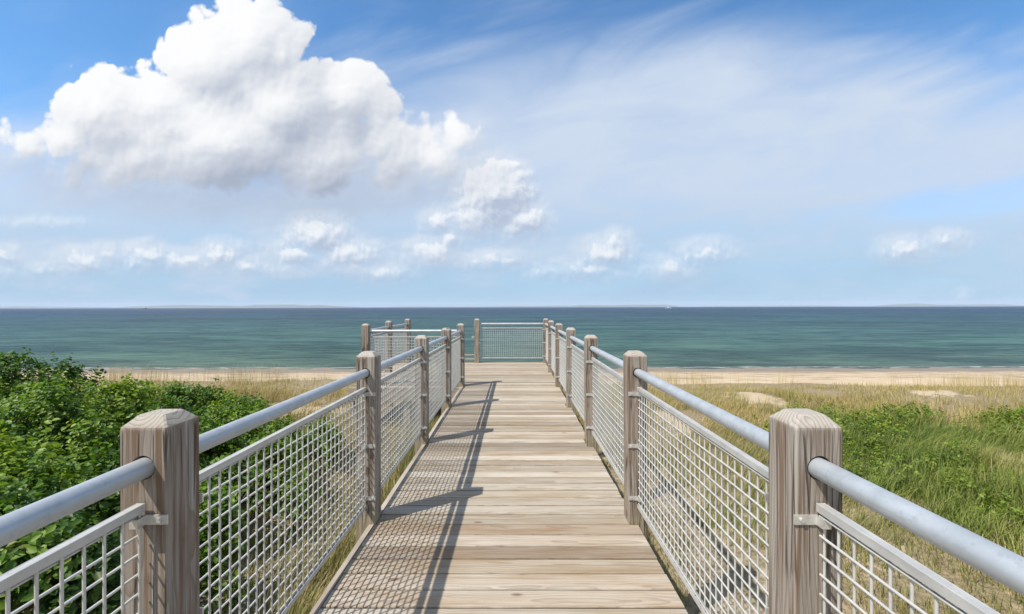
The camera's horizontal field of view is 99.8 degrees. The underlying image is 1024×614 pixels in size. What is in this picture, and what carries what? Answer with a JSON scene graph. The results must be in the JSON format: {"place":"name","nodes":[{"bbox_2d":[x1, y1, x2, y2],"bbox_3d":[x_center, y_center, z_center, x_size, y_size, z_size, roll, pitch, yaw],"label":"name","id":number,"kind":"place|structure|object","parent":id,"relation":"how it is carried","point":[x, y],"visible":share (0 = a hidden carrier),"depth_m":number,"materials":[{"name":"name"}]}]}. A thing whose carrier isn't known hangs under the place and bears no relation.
{"place":"outdoors","nodes":[
{"label":"outdoors","id":0,"kind":"place"},
{"bbox_2d":[234,415,440,613],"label":"verge grass","id":1,"kind":"structure","parent":0,"point":[340,553],"depth_m":3.79,"materials":[{"name":"green plant"}]},
{"bbox_2d":[0,306,1023,369],"bbox_3d":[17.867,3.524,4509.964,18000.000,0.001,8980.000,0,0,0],"label":"water","id":2,"kind":"structure","parent":0,"point":[868,337],"depth_m":55.05,"materials":[{"name":"teal liquid"}]},
{"bbox_2d":[0,303,1023,307],"bbox_3d":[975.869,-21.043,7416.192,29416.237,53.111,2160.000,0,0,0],"label":"hills","id":3,"kind":"structure","parent":0,"point":[265,306],"depth_m":6702.25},
{"bbox_2d":[0,0,1023,306],"label":"sky","id":4,"kind":"structure","parent":0,"point":[349,153],"materials":[{"name":"blue"}]},
{"bbox_2d":[1,376,1023,455],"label":"dune grass","id":5,"kind":"structure","parent":0,"point":[851,403],"depth_m":10.51,"materials":[{"name":"beige plant"}]},
{"bbox_2d":[5,367,1023,613],"bbox_3d":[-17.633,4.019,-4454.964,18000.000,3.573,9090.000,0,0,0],"label":"ground","id":6,"kind":"structure","parent":0,"point":[809,377],"depth_m":7.17,"materials":[{"name":"beige sand"}]},
{"bbox_2d":[0,359,85,398],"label":"shrub","id":7,"kind":"object","parent":6,"relation":"on","point":[28,373],"visible":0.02,"depth_m":7.41,"materials":[{"name":"green plant"}]},
{"bbox_2d":[0,347,118,460],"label":"shrub","id":8,"kind":"object","parent":6,"relation":"on","point":[72,372],"visible":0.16,"depth_m":5.33,"materials":[{"name":"green plant"}]},
{"bbox_2d":[0,373,251,491],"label":"shrub","id":9,"kind":"object","parent":6,"relation":"on","point":[127,397],"visible":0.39,"depth_m":4.44,"materials":[{"name":"green plant"}]},
{"bbox_2d":[0,418,254,613],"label":"shrub","id":10,"kind":"object","parent":6,"relation":"on","point":[23,480],"visible":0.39,"depth_m":2.85,"materials":[{"name":"green plant"}]},
{"bbox_2d":[113,378,276,460],"bbox_3d":[-5.424,1.818,6.891,2.964,1.272,2.559,0,0,0],"label":"shrub","id":11,"kind":"object","parent":6,"relation":"on","point":[225,400],"visible":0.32,"depth_m":6.92,"materials":[{"name":"green plant"}]},
{"bbox_2d":[74,413,321,556],"bbox_3d":[-3.272,1.831,4.638,2.300,1.348,2.192,0,0,-16],"label":"shrub","id":12,"kind":"object","parent":6,"relation":"on","point":[221,450],"visible":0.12,"depth_m":4.82,"materials":[{"name":"green plant"}]},
{"bbox_2d":[197,394,347,504],"bbox_3d":[-3.725,1.938,6.233,2.526,1.164,2.192,0,0,-22],"label":"shrub","id":13,"kind":"object","parent":6,"relation":"on","point":[269,426],"visible":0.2,"depth_m":6.29,"materials":[{"name":"green plant"}]},
{"bbox_2d":[309,362,687,613],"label":"boardwalk","id":14,"kind":"structure","parent":6,"relation":"on","point":[504,496],"depth_m":3.06,"materials":[{"name":"brown wood"}]},
{"bbox_2d":[0,323,464,613],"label":"railing","id":15,"kind":"object","parent":14,"relation":"attached to","point":[157,477],"visible":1,"depth_m":1.54,"materials":[{"name":"metal"}]},
{"bbox_2d":[371,319,410,406],"bbox_3d":[-2.935,1.824,10.382,0.184,2.985,3.602,0,0,0],"label":"railing","id":16,"kind":"object","parent":14,"relation":"attached to","point":[389,325],"visible":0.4,"depth_m":10.32,"materials":[{"name":"metal"}]},
{"bbox_2d":[361,324,456,379],"bbox_3d":[-2.007,1.822,8.558,1.941,2.985,0.148,0,0,0],"label":"railing","id":17,"kind":"object","parent":14,"relation":"attached to","point":[366,332],"visible":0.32,"depth_m":8.54,"materials":[{"name":"metal"}]},
{"bbox_2d":[412,319,542,362],"bbox_3d":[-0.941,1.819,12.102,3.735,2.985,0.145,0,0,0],"label":"railing","id":18,"kind":"object","parent":14,"relation":"attached to","point":[477,342],"visible":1,"depth_m":12.09,"materials":[{"name":"metal"}]},
{"bbox_2d":[543,318,1023,613],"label":"railing","id":19,"kind":"object","parent":14,"relation":"attached to","point":[809,478],"visible":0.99,"depth_m":1.37,"materials":[{"name":"metal"}]},
{"bbox_2d":[748,402,938,452],"bbox_3d":[6.011,2.156,7.896,2.778,0.789,2.495,0,0,-32],"label":"shrub","id":20,"kind":"object","parent":6,"relation":"on","point":[862,421],"visible":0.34,"depth_m":7.45,"materials":[{"name":"green plant"}]},
{"bbox_2d":[843,400,1023,447],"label":"shrub","id":21,"kind":"object","parent":6,"relation":"on","point":[924,409],"visible":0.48,"depth_m":8.19,"materials":[{"name":"green plant"}]},
{"bbox_2d":[895,433,1023,485],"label":"shrub","id":22,"kind":"object","parent":6,"relation":"on","point":[960,450],"visible":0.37,"depth_m":6.31,"materials":[{"name":"green plant"}]},
{"bbox_2d":[949,484,1023,554],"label":"shrub","id":23,"kind":"object","parent":6,"relation":"on","point":[1002,504],"visible":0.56,"depth_m":4.59,"materials":[{"name":"green plant"}]},
{"bbox_2d":[972,403,1023,436],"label":"shrub","id":24,"kind":"object","parent":6,"relation":"on","point":[1018,413],"visible":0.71,"depth_m":8.20,"materials":[{"name":"green plant"}]},
{"bbox_2d":[10,361,1023,387],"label":"beach grass","id":25,"kind":"structure","parent":0,"point":[671,379],"depth_m":13.82,"materials":[{"name":"plant"}]},
{"bbox_2d":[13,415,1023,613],"bbox_3d":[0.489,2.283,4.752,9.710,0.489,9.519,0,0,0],"label":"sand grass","id":26,"kind":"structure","parent":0,"point":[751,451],"depth_m":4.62,"materials":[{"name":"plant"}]},
{"bbox_2d":[805,401,1023,599],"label":"green grass","id":27,"kind":"structure","parent":0,"point":[1013,456],"depth_m":5.92,"materials":[{"name":"green plant"}]}
]}

